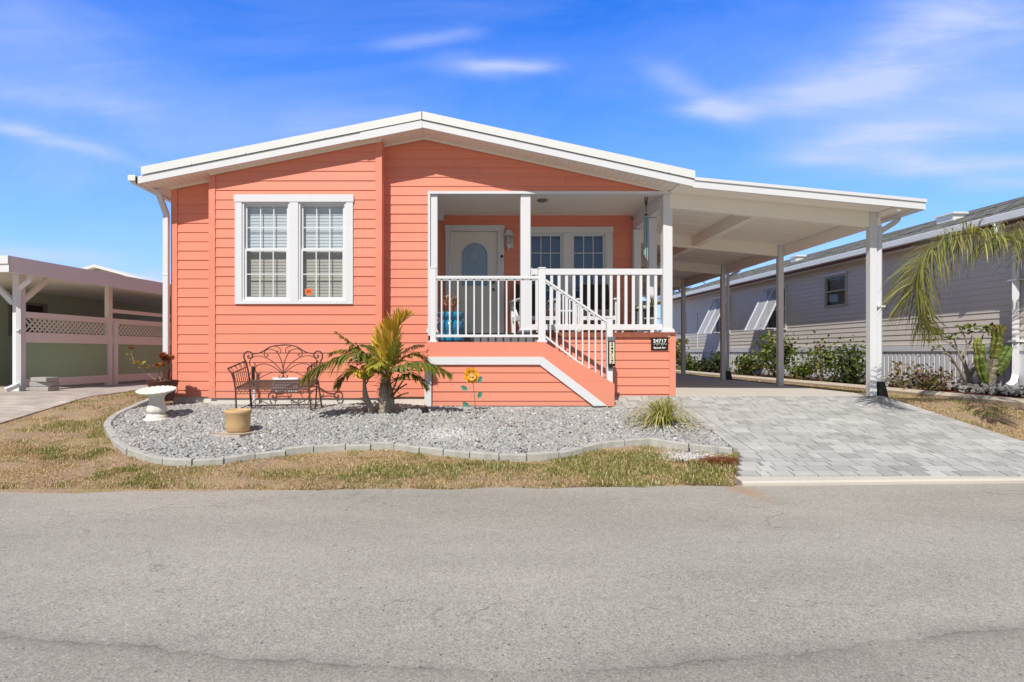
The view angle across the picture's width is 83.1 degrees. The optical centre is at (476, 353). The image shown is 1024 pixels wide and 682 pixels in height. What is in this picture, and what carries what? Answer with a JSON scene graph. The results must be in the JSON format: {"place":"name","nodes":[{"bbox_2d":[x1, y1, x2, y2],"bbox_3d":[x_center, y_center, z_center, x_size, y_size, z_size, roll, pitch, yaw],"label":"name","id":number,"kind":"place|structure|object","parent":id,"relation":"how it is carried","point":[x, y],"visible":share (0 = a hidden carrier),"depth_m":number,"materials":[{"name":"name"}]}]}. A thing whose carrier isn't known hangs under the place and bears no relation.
{"place":"outdoors","nodes":[
{"label":"outdoors","id":0,"kind":"place"},
{"bbox_2d":[0,378,170,423],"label":"path","id":1,"kind":"structure","parent":0,"point":[15,405],"depth_m":9.46,"materials":[{"name":"grey concrete"}]},
{"bbox_2d":[30,386,58,390],"bbox_3d":[-7.983,0.653,10.637,0.380,0.080,0.240,0,0,8],"label":"paving block","id":2,"kind":"object","parent":1,"relation":"on","point":[44,388],"depth_m":10.54,"materials":[{"name":"grey concrete"}]},
{"bbox_2d":[29,381,58,385],"bbox_3d":[-8.000,0.568,10.660,0.380,0.080,0.240,0,0,-2],"label":"paving block","id":3,"kind":"object","parent":2,"relation":"on","point":[55,383],"depth_m":10.54,"materials":[{"name":"grey concrete"}]},
{"bbox_2d":[30,377,57,381],"bbox_3d":[-7.974,0.483,10.626,0.380,0.080,0.240,0,0,16],"label":"paving block","id":4,"kind":"object","parent":3,"relation":"on","point":[43,379],"depth_m":10.52,"materials":[{"name":"grey concrete"}]},
{"bbox_2d":[0,255,170,391],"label":"neighbour carport","id":5,"kind":"object","parent":1,"relation":"on","point":[66,358],"visible":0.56,"depth_m":11.96,"materials":[{"name":"white paint"}]},
{"bbox_2d":[82,264,170,283],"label":"distant house","id":6,"kind":"structure","parent":0,"point":[94,267],"depth_m":23.80,"materials":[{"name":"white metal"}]},
{"bbox_2d":[112,402,732,461],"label":"gravel","id":7,"kind":"structure","parent":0,"point":[181,429],"depth_m":7.34,"materials":[{"name":"grey gravel"}]},
{"bbox_2d":[126,346,178,400],"bbox_3d":[-5.031,0.310,8.980,0.800,0.869,0.456,0,0,0],"label":"potted plant","id":8,"kind":"object","parent":7,"relation":"on","point":[163,356],"visible":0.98,"depth_m":8.89,"materials":[{"name":"plant"}]},
{"bbox_2d":[136,385,176,421],"bbox_3d":[-4.335,0.682,7.793,0.496,0.466,0.485,0,0,0],"label":"bird bath","id":9,"kind":"object","parent":7,"relation":"on","point":[156,409],"visible":0.99,"depth_m":7.72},
{"bbox_2d":[212,430,261,437],"bbox_3d":[-2.950,1.000,7.127,0.481,0.050,0.361,0,0,13],"label":"stepping stone","id":10,"kind":"object","parent":7,"relation":"on","point":[225,434],"visible":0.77,"depth_m":6.99,"materials":[{"name":"beige stone"}]},
{"bbox_2d":[224,408,251,432],"bbox_3d":[-2.955,0.835,7.127,0.323,0.280,0.323,0,0,0],"label":"basket planter","id":11,"kind":"object","parent":10,"relation":"on","point":[237,420],"visible":1,"depth_m":7.01,"materials":[{"name":"wicker"}]},
{"bbox_2d":[251,367,255,404],"bbox_3d":[-3.493,0.546,9.020,0.069,0.672,0.056,0,0,0],"label":"standpipe","id":12,"kind":"object","parent":7,"relation":"on","point":[253,376],"visible":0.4,"depth_m":9.00,"materials":[{"name":"white paint"}]},
{"bbox_2d":[227,344,322,410],"bbox_3d":[-2.910,0.383,8.366,1.231,1.038,0.492,0,0,0],"label":"garden bench","id":13,"kind":"object","parent":7,"relation":"on","point":[278,383],"visible":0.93,"depth_m":8.49,"materials":[{"name":"metal"}]},
{"bbox_2d":[299,307,452,413],"bbox_3d":[-1.336,0.143,8.027,2.065,1.629,1.217,0,0,0],"label":"palm clump","id":14,"kind":"object","parent":7,"relation":"on","point":[386,348],"visible":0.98,"depth_m":8.05,"materials":[{"name":"green plant"}]},
{"bbox_2d":[421,406,428,412],"bbox_3d":[-0.729,0.845,8.095,0.109,0.210,0.104,0,0,0],"label":"spot light","id":15,"kind":"object","parent":7,"relation":"on","point":[424,409],"visible":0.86,"depth_m":8.05,"materials":[{"name":"black plastic"}]},
{"bbox_2d":[461,367,482,412],"bbox_3d":[-0.074,0.565,7.959,0.308,0.743,0.084,0,0,0],"label":"garden flower","id":16,"kind":"object","parent":7,"relation":"on","point":[471,374],"visible":0.98,"depth_m":7.97,"materials":[{"name":"metal"}]},
{"bbox_2d":[615,395,713,431],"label":"spiky grass","id":17,"kind":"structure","parent":7,"relation":"on","point":[664,411],"depth_m":7.49,"materials":[{"name":"green plant"}]},
{"bbox_2d":[0,483,1023,681],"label":"road","id":18,"kind":"structure","parent":0,"point":[854,583],"depth_m":3.24,"materials":[{"name":"grey asphalt"}]},
{"bbox_2d":[0,372,1023,492],"bbox_3d":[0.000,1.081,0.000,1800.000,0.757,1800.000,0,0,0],"label":"ground","id":19,"kind":"structure","parent":0,"point":[80,413],"depth_m":6.17,"materials":[{"name":"green plant"}]},
{"bbox_2d":[0,289,170,383],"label":"house","id":20,"kind":"structure","parent":19,"relation":"on","point":[55,304],"depth_m":14.43,"materials":[{"name":"green paint"}]},
{"bbox_2d":[8,302,47,335],"bbox_3d":[-10.640,-0.800,13.603,0.201,0.800,1.004,0,0,5],"label":"window","id":21,"kind":"structure","parent":20,"relation":"in","point":[30,307],"depth_m":13.71,"materials":[{"name":"black glass"}]},
{"bbox_2d":[104,420,112,431],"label":"edging block","id":22,"kind":"structure","parent":19,"relation":"on","point":[107,423],"depth_m":7.50,"materials":[{"name":"concrete"}]},
{"bbox_2d":[105,426,118,440],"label":"edging block","id":23,"kind":"structure","parent":19,"relation":"on","point":[110,432],"depth_m":7.12,"materials":[{"name":"concrete"}]},
{"bbox_2d":[107,411,121,419],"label":"edging block","id":24,"kind":"structure","parent":19,"relation":"on","point":[114,415],"depth_m":7.89,"materials":[{"name":"concrete"}]},
{"bbox_2d":[111,437,131,454],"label":"edging block","id":25,"kind":"structure","parent":19,"relation":"on","point":[120,446],"depth_m":6.67,"materials":[{"name":"concrete"}]},
{"bbox_2d":[118,405,137,412],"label":"edging block","id":26,"kind":"structure","parent":19,"relation":"on","point":[124,410],"depth_m":8.34,"materials":[{"name":"concrete"}]},
{"bbox_2d":[127,447,149,459],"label":"edging block","id":27,"kind":"structure","parent":19,"relation":"on","point":[134,452],"depth_m":6.40,"materials":[{"name":"concrete"}]},
{"bbox_2d":[133,398,148,406],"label":"edging block","id":28,"kind":"structure","parent":19,"relation":"on","point":[145,402],"depth_m":8.66,"materials":[{"name":"concrete"}]},
{"bbox_2d":[143,453,164,464],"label":"edging block","id":29,"kind":"structure","parent":19,"relation":"on","point":[153,458],"depth_m":6.23,"materials":[{"name":"concrete"}]},
{"bbox_2d":[163,457,194,466],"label":"edging block","id":30,"kind":"structure","parent":19,"relation":"on","point":[172,461],"depth_m":6.12,"materials":[{"name":"concrete"}]},
{"bbox_2d":[193,457,223,465],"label":"edging block","id":31,"kind":"structure","parent":19,"relation":"on","point":[209,461],"depth_m":6.14,"materials":[{"name":"concrete"}]},
{"bbox_2d":[224,452,254,463],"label":"edging block","id":32,"kind":"structure","parent":19,"relation":"on","point":[245,456],"depth_m":6.27,"materials":[{"name":"concrete"}]},
{"bbox_2d":[255,449,284,459],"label":"edging block","id":33,"kind":"structure","parent":19,"relation":"on","point":[273,453],"depth_m":6.39,"materials":[{"name":"concrete"}]},
{"bbox_2d":[286,444,312,455],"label":"edging block","id":34,"kind":"structure","parent":19,"relation":"on","point":[297,450],"depth_m":6.52,"materials":[{"name":"concrete"}]},
{"bbox_2d":[314,443,344,452],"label":"edging block","id":35,"kind":"structure","parent":19,"relation":"on","point":[329,447],"depth_m":6.61,"materials":[{"name":"concrete"}]},
{"bbox_2d":[346,444,370,450],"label":"edging block","id":36,"kind":"structure","parent":19,"relation":"on","point":[364,447],"depth_m":6.64,"materials":[{"name":"concrete"}]},
{"bbox_2d":[371,441,395,449],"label":"edging block","id":37,"kind":"structure","parent":19,"relation":"on","point":[382,445],"depth_m":6.67,"materials":[{"name":"concrete"}]},
{"bbox_2d":[394,443,419,452],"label":"edging block","id":38,"kind":"structure","parent":19,"relation":"on","point":[407,447],"depth_m":6.60,"materials":[{"name":"concrete"}]},
{"bbox_2d":[128,111,694,407],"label":"house","id":39,"kind":"structure","parent":19,"relation":"on","point":[311,242],"depth_m":9.23,"materials":[{"name":"pink paint"}]},
{"bbox_2d":[273,377,298,390],"bbox_3d":[-3.023,0.492,9.098,0.406,0.223,0.032,0,0,0],"label":"wall vent","id":40,"kind":"object","parent":39,"relation":"attached to","point":[277,378],"depth_m":9.10,"materials":[{"name":"white plastic"}]},
{"bbox_2d":[234,194,353,303],"bbox_3d":[-2.891,-1.641,9.206,1.891,1.730,0.228,0,0,0],"label":"window","id":41,"kind":"structure","parent":39,"relation":"in","point":[290,248],"depth_m":9.17,"materials":[{"name":"white paint"}]},
{"bbox_2d":[437,311,464,341],"bbox_3d":[-0.406,-0.403,9.020,0.442,0.477,0.444,0,0,0],"label":"garden stool","id":42,"kind":"object","parent":39,"relation":"on","point":[445,323],"visible":0.77,"depth_m":8.85,"materials":[{"name":"blue ceramic"}]},
{"bbox_2d":[442,293,459,311],"bbox_3d":[-0.415,-0.793,9.020,0.303,0.304,0.322,0,0,0],"label":"flower pot","id":43,"kind":"object","parent":42,"relation":"on","point":[453,305],"visible":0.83,"depth_m":8.97,"materials":[{"name":"ceramic"}]},
{"bbox_2d":[445,225,504,332],"bbox_3d":[-0.041,-1.414,11.268,1.164,2.160,0.125,0,0,0],"label":"door","id":44,"kind":"structure","parent":39,"relation":"in","point":[470,250],"depth_m":11.27,"materials":[{"name":"paint"}]},
{"bbox_2d":[502,229,514,250],"bbox_3d":[0.619,-2.193,11.150,0.250,0.422,0.217,0,0,0],"label":"wall lantern","id":45,"kind":"object","parent":39,"relation":"attached to","point":[508,233],"depth_m":11.13,"materials":[{"name":"white paint"}]},
{"bbox_2d":[509,284,560,332],"bbox_3d":[1.052,-0.821,10.655,0.770,0.985,0.792,0,0,-12],"label":"porch chair","id":46,"kind":"object","parent":39,"relation":"on","point":[517,302],"visible":0.41,"depth_m":10.79,"materials":[{"name":"white plastic"}]},
{"bbox_2d":[531,227,613,313],"bbox_3d":[1.769,-1.613,11.326,1.786,1.700,0.228,0,0,0],"label":"window","id":47,"kind":"structure","parent":39,"relation":"in","point":[551,247],"depth_m":11.34,"materials":[{"name":"white paint"}]},
{"bbox_2d":[576,284,618,331],"bbox_3d":[2.204,-0.821,10.656,0.770,0.985,0.792,0,0,6],"label":"porch chair","id":48,"kind":"object","parent":39,"relation":"on","point":[599,302],"visible":0.42,"depth_m":10.85,"materials":[{"name":"white plastic"}]},
{"bbox_2d":[608,337,614,369],"bbox_3d":[2.022,0.002,8.639,0.112,0.496,0.045,0,0,0],"label":"number plate","id":49,"kind":"object","parent":39,"relation":"attached to","point":[611,352],"visible":1,"depth_m":8.62,"materials":[{"name":"beige plastic"}]},
{"bbox_2d":[631,305,649,331],"bbox_3d":[2.838,-0.579,9.970,0.300,0.490,0.300,0,0,0],"label":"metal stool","id":50,"kind":"object","parent":39,"relation":"on","point":[637,308],"visible":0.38,"depth_m":9.85,"materials":[{"name":"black metal"}]},
{"bbox_2d":[644,197,647,259],"bbox_3d":[2.865,-2.128,9.750,0.078,1.120,0.074,0,0,0],"label":"wind chime","id":51,"kind":"object","parent":39,"relation":"hanging from","point":[645,232],"visible":0.94,"depth_m":9.74,"materials":[{"name":"black metal"}]},
{"bbox_2d":[644,317,659,331],"bbox_3d":[2.999,-0.469,9.850,0.320,0.270,0.315,0,0,0],"label":"plant stand","id":52,"kind":"object","parent":39,"relation":"on","point":[652,320],"visible":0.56,"depth_m":9.79,"materials":[{"name":"white paint"}]},
{"bbox_2d":[645,294,659,316],"bbox_3d":[2.990,-0.815,9.819,0.288,0.420,0.315,0,0,34],"label":"planter","id":53,"kind":"object","parent":52,"relation":"on","point":[651,307],"visible":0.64,"depth_m":9.80,"materials":[{"name":"black plastic"}]},
{"bbox_2d":[651,338,667,349],"bbox_3d":[2.975,-0.149,9.372,0.279,0.193,0.024,0,0,0],"label":"house sign","id":54,"kind":"object","parent":39,"relation":"attached to","point":[659,343],"visible":1,"depth_m":9.37,"materials":[{"name":"black metal"}]},
{"bbox_2d":[420,446,444,455],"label":"edging block","id":55,"kind":"structure","parent":19,"relation":"on","point":[429,450],"depth_m":6.48,"materials":[{"name":"concrete"}]},
{"bbox_2d":[444,449,470,458],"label":"edging block","id":56,"kind":"structure","parent":19,"relation":"on","point":[456,453],"depth_m":6.38,"materials":[{"name":"concrete"}]},
{"bbox_2d":[470,451,498,460],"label":"edging block","id":57,"kind":"structure","parent":19,"relation":"on","point":[487,456],"depth_m":6.30,"materials":[{"name":"concrete"}]},
{"bbox_2d":[500,453,525,461],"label":"edging block","id":58,"kind":"structure","parent":19,"relation":"on","point":[517,457],"depth_m":6.27,"materials":[{"name":"concrete"}]},
{"bbox_2d":[526,450,557,461],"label":"edging block","id":59,"kind":"structure","parent":19,"relation":"on","point":[540,456],"depth_m":6.30,"materials":[{"name":"concrete"}]},
{"bbox_2d":[558,447,582,457],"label":"edging block","id":60,"kind":"structure","parent":19,"relation":"on","point":[571,452],"depth_m":6.43,"materials":[{"name":"concrete"}]},
{"bbox_2d":[579,442,600,452],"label":"edging block","id":61,"kind":"structure","parent":19,"relation":"on","point":[593,446],"depth_m":6.61,"materials":[{"name":"concrete"}]},
{"bbox_2d":[599,439,623,448],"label":"edging block","id":62,"kind":"structure","parent":19,"relation":"on","point":[612,443],"depth_m":6.73,"materials":[{"name":"concrete"}]},
{"bbox_2d":[622,437,651,446],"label":"edging block","id":63,"kind":"structure","parent":19,"relation":"on","point":[647,441],"depth_m":6.81,"materials":[{"name":"concrete"}]},
{"bbox_2d":[652,438,688,453],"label":"edging block","id":64,"kind":"structure","parent":19,"relation":"on","point":[677,445],"depth_m":6.72,"materials":[{"name":"concrete"}]},
{"bbox_2d":[636,450,727,461],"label":"loose gravel","id":65,"kind":"structure","parent":19,"relation":"on","point":[683,456],"depth_m":6.43,"materials":[{"name":"grey gravel"}]},
{"bbox_2d":[682,407,737,456],"bbox_3d":[2.983,0.989,7.490,0.067,0.393,1.877,0,0,2],"label":"edge strip","id":66,"kind":"object","parent":19,"relation":"on","point":[729,443],"visible":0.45,"depth_m":6.95,"materials":[{"name":"concrete"}]},
{"bbox_2d":[690,443,731,457],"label":"edging block","id":67,"kind":"structure","parent":19,"relation":"on","point":[700,448],"depth_m":6.54,"materials":[{"name":"concrete"}]},
{"bbox_2d":[687,454,741,465],"bbox_3d":[2.507,1.165,6.258,0.861,0.088,0.483,0,0,0],"label":"pine straw","id":68,"kind":"object","parent":19,"relation":"on","point":[725,459],"visible":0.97,"depth_m":6.25,"materials":[{"name":"brown plant"}]},
{"bbox_2d":[676,374,866,395],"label":"concrete slab","id":69,"kind":"structure","parent":19,"relation":"on","point":[687,385],"depth_m":11.03,"materials":[{"name":"grey concrete"}]},
{"bbox_2d":[641,177,926,397],"bbox_3d":[5.056,-0.983,16.151,3.812,3.485,14.498,0,0,0],"label":"carport","id":70,"kind":"object","parent":69,"relation":"on","point":[722,229],"visible":0.71,"depth_m":10.12,"materials":[{"name":"white paint"}]},
{"bbox_2d":[657,196,1023,386],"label":"neighbour house","id":71,"kind":"structure","parent":19,"relation":"on","point":[824,293],"depth_m":13.96,"materials":[{"name":"grey wood"}]},
{"bbox_2d":[697,295,729,334],"bbox_3d":[8.805,-1.389,21.272,0.903,1.378,1.105,0,0,-3],"label":"awning","id":72,"kind":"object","parent":71,"relation":"in","point":[717,316],"depth_m":21.40,"materials":[{"name":"white plastic"}]},
{"bbox_2d":[744,284,786,330],"bbox_3d":[9.013,-1.389,17.878,0.903,1.378,1.105,0,0,-3],"label":"awning","id":73,"kind":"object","parent":71,"relation":"in","point":[769,297],"depth_m":18.00,"materials":[{"name":"white plastic"}]},
{"bbox_2d":[822,271,847,307],"bbox_3d":[9.519,-1.665,15.189,0.220,0.890,0.930,0,0,-3],"label":"window","id":74,"kind":"structure","parent":71,"relation":"in","point":[838,291],"depth_m":15.27,"materials":[{"name":"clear glass"}]},
{"bbox_2d":[676,370,1023,408],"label":"bed curb","id":75,"kind":"structure","parent":19,"relation":"on","point":[1014,402],"depth_m":10.76,"materials":[{"name":"beige concrete"}]},
{"bbox_2d":[676,369,1023,398],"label":"mulch","id":76,"kind":"object","parent":19,"relation":"on","point":[815,379],"visible":0.03,"depth_m":13.04,"materials":[{"name":"brown soil"}]},
{"bbox_2d":[676,330,688,369],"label":"shrub","id":77,"kind":"object","parent":76,"relation":"on","point":[678,347],"visible":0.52,"depth_m":23.69,"materials":[{"name":"green plant"}]},
{"bbox_2d":[676,353,699,370],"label":"shrub","id":78,"kind":"object","parent":76,"relation":"on","point":[688,361],"visible":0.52,"depth_m":22.88,"materials":[{"name":"green plant"}]},
{"bbox_2d":[686,354,717,371],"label":"shrub","id":79,"kind":"object","parent":76,"relation":"on","point":[699,363],"visible":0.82,"depth_m":22.20,"materials":[{"name":"green plant"}]},
{"bbox_2d":[707,350,719,372],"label":"shrub","id":80,"kind":"object","parent":76,"relation":"on","point":[716,356],"visible":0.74,"depth_m":20.91,"materials":[{"name":"green plant"}]},
{"bbox_2d":[730,352,770,374],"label":"shrub","id":81,"kind":"object","parent":76,"relation":"on","point":[746,363],"visible":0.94,"depth_m":18.37,"materials":[{"name":"green plant"}]},
{"bbox_2d":[744,318,800,377],"bbox_3d":[8.660,-0.154,16.748,1.208,1.776,2.474,0,0,0],"label":"shrub","id":82,"kind":"object","parent":76,"relation":"on","point":[767,355],"visible":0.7,"depth_m":16.54,"materials":[{"name":"green plant"}]},
{"bbox_2d":[786,363,815,379],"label":"shrub","id":83,"kind":"object","parent":76,"relation":"on","point":[798,372],"visible":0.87,"depth_m":15.26,"materials":[{"name":"green plant"}]},
{"bbox_2d":[793,331,841,380],"bbox_3d":[8.705,0.075,14.665,0.916,1.321,1.331,0,0,0],"label":"shrub","id":84,"kind":"object","parent":76,"relation":"on","point":[816,362],"visible":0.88,"depth_m":14.63,"materials":[{"name":"green plant"}]},
{"bbox_2d":[826,335,884,384],"bbox_3d":[8.746,0.148,13.402,1.077,1.181,1.706,0,0,24],"label":"shrub","id":85,"kind":"object","parent":76,"relation":"on","point":[848,363],"visible":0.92,"depth_m":13.38,"materials":[{"name":"green plant"}]},
{"bbox_2d":[826,375,1023,396],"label":"border stones","id":86,"kind":"object","parent":76,"relation":"on","point":[991,389],"visible":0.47,"depth_m":10.33,"materials":[{"name":"white stone"}]},
{"bbox_2d":[884,355,966,389],"bbox_3d":[8.678,0.392,11.281,0.934,0.698,1.875,0,0,11],"label":"shrub","id":87,"kind":"object","parent":76,"relation":"on","point":[929,380],"visible":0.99,"depth_m":11.22,"materials":[{"name":"green plant"}]},
{"bbox_2d":[877,217,1023,350],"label":"feather palm","id":88,"kind":"object","parent":76,"relation":"on","point":[1000,240],"visible":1,"depth_m":7.60,"materials":[{"name":"green plant"}]},
{"bbox_2d":[925,322,995,383],"bbox_3d":[8.942,0.047,10.636,1.308,1.230,0.464,0,0,0],"label":"frangipani","id":89,"kind":"object","parent":76,"relation":"on","point":[969,375],"visible":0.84,"depth_m":10.71,"materials":[{"name":"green plant"}]},
{"bbox_2d":[973,324,1012,383],"bbox_3d":[9.353,0.102,10.434,0.732,1.249,0.254,0,0,0],"label":"cactus","id":90,"kind":"object","parent":76,"relation":"on","point":[992,366],"visible":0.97,"depth_m":10.37,"materials":[{"name":"plant"}]},
{"bbox_2d":[734,476,1023,485],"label":"kerb","id":91,"kind":"structure","parent":19,"relation":"on","point":[800,480],"depth_m":5.73,"materials":[{"name":"concrete"}]},
{"bbox_2d":[0,0,1023,330],"label":"sky","id":92,"kind":"structure","parent":0,"point":[924,99],"materials":[{"name":"blue"}]},
{"bbox_2d":[641,301,646,331],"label":"storage shed","id":93,"kind":"structure","parent":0,"point":[643,314],"depth_m":21.12,"materials":[{"name":"white paint"}]},
{"bbox_2d":[657,282,705,298],"bbox_3d":[12.315,-1.953,33.994,3.157,5.526,3.855,0,0,0],"label":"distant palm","id":94,"kind":"object","parent":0,"point":[679,290],"visible":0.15,"depth_m":33.96,"materials":[{"name":"green plant"}]},
{"bbox_2d":[611,396,1023,476],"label":"driveway","id":95,"kind":"structure","parent":0,"point":[829,436],"depth_m":7.11,"materials":[{"name":"grey stone"}]}
]}

